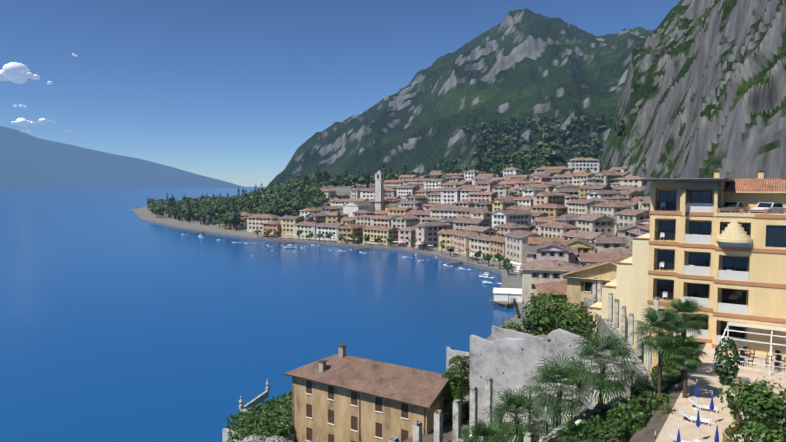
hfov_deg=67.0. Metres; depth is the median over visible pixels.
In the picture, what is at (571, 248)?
town buildings
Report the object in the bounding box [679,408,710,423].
lounger
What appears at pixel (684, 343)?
palm trees
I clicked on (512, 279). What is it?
shore
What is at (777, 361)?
dining set
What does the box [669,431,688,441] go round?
lounger
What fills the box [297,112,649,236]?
trees
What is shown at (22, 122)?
cloud
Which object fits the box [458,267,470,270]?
moored boat
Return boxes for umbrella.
[676,425,680,441]
[693,383,698,409]
[694,406,700,441]
[708,390,714,424]
[714,420,718,441]
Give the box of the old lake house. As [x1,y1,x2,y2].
[284,344,468,441]
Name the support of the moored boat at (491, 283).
on the lake
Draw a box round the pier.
[489,293,513,323]
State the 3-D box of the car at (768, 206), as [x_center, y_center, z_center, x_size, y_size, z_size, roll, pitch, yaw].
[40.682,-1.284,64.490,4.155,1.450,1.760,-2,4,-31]
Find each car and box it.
[719,202,750,212]
[749,202,785,213]
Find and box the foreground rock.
[241,435,314,441]
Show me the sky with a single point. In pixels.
(229, 91)
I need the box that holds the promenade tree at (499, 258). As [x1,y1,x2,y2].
[254,229,513,274]
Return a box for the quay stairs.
[513,298,520,317]
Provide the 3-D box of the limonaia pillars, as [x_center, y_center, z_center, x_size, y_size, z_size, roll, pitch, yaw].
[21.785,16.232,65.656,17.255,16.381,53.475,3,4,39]
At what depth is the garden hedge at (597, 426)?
48.35 m
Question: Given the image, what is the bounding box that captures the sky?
[0,0,679,186]
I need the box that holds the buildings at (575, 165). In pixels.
[365,157,621,201]
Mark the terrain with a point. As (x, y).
(340, 191)
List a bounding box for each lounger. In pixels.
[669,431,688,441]
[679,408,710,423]
[688,396,718,412]
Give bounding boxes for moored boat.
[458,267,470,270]
[479,272,494,278]
[483,281,500,284]
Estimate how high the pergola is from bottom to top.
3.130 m
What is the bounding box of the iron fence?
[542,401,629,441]
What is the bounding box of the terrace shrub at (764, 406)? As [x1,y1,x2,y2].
[713,337,785,441]
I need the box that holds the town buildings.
[232,166,649,336]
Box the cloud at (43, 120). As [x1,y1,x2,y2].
[35,118,55,123]
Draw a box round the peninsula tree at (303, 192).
[146,169,325,230]
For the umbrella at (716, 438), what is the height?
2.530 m
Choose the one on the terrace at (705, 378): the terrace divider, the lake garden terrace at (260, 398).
the terrace divider
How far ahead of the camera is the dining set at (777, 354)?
60.25 m
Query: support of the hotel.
on the terrace at (705, 378)
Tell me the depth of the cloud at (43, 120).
7685.34 m
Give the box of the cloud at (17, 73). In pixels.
[0,62,39,83]
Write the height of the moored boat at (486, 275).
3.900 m
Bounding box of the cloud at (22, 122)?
[11,118,36,126]
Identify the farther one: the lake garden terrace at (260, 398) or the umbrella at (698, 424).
the lake garden terrace at (260, 398)
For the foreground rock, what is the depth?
60.14 m
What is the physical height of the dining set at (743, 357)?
0.905 m
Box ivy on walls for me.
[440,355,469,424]
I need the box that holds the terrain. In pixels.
[134,182,615,441]
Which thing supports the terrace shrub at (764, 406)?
on the terrace at (705, 378)
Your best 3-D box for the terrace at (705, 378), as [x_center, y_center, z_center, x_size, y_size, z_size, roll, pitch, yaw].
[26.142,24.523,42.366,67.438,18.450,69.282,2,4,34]
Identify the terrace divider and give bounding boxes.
[723,382,741,441]
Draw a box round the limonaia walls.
[446,298,657,441]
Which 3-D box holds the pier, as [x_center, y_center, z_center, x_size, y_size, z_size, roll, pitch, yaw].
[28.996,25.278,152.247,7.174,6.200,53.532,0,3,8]
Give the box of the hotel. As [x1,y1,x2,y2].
[588,171,785,372]
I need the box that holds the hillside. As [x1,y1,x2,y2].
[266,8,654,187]
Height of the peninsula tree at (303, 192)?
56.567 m
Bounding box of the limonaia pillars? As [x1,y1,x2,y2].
[389,277,679,441]
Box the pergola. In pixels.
[717,322,785,377]
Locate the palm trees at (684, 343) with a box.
[457,296,710,441]
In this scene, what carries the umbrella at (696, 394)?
on the terrace at (705, 378)
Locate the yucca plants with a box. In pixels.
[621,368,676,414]
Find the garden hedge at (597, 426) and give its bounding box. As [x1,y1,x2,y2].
[448,339,701,441]
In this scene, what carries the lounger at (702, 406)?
on the terrace at (705, 378)
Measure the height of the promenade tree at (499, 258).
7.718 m
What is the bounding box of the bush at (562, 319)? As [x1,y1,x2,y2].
[500,291,600,339]
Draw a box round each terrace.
[222,378,294,441]
[404,342,785,441]
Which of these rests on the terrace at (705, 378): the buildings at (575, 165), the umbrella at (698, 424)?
the umbrella at (698, 424)
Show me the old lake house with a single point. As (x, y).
(341, 396)
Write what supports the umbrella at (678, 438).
on the terrace at (705, 378)
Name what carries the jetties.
in the lake
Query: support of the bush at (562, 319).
on the terrain
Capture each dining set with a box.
[731,353,753,365]
[735,346,754,355]
[766,357,785,370]
[767,350,785,361]
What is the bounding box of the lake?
[0,187,515,441]
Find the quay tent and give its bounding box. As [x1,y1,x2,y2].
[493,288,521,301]
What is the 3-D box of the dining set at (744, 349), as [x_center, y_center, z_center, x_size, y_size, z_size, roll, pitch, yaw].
[36.506,13.692,61.782,1.683,0.905,1.683,0,3,-7]
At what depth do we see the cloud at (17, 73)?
7433.94 m
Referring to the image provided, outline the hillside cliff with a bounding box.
[600,0,785,196]
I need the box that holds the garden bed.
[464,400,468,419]
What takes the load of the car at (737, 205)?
on the hotel
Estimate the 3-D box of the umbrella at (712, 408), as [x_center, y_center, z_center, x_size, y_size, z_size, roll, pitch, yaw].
[23.829,13.898,44.359,0.418,2.530,0.440,0,3,1]
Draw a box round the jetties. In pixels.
[194,232,461,264]
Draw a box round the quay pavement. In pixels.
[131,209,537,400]

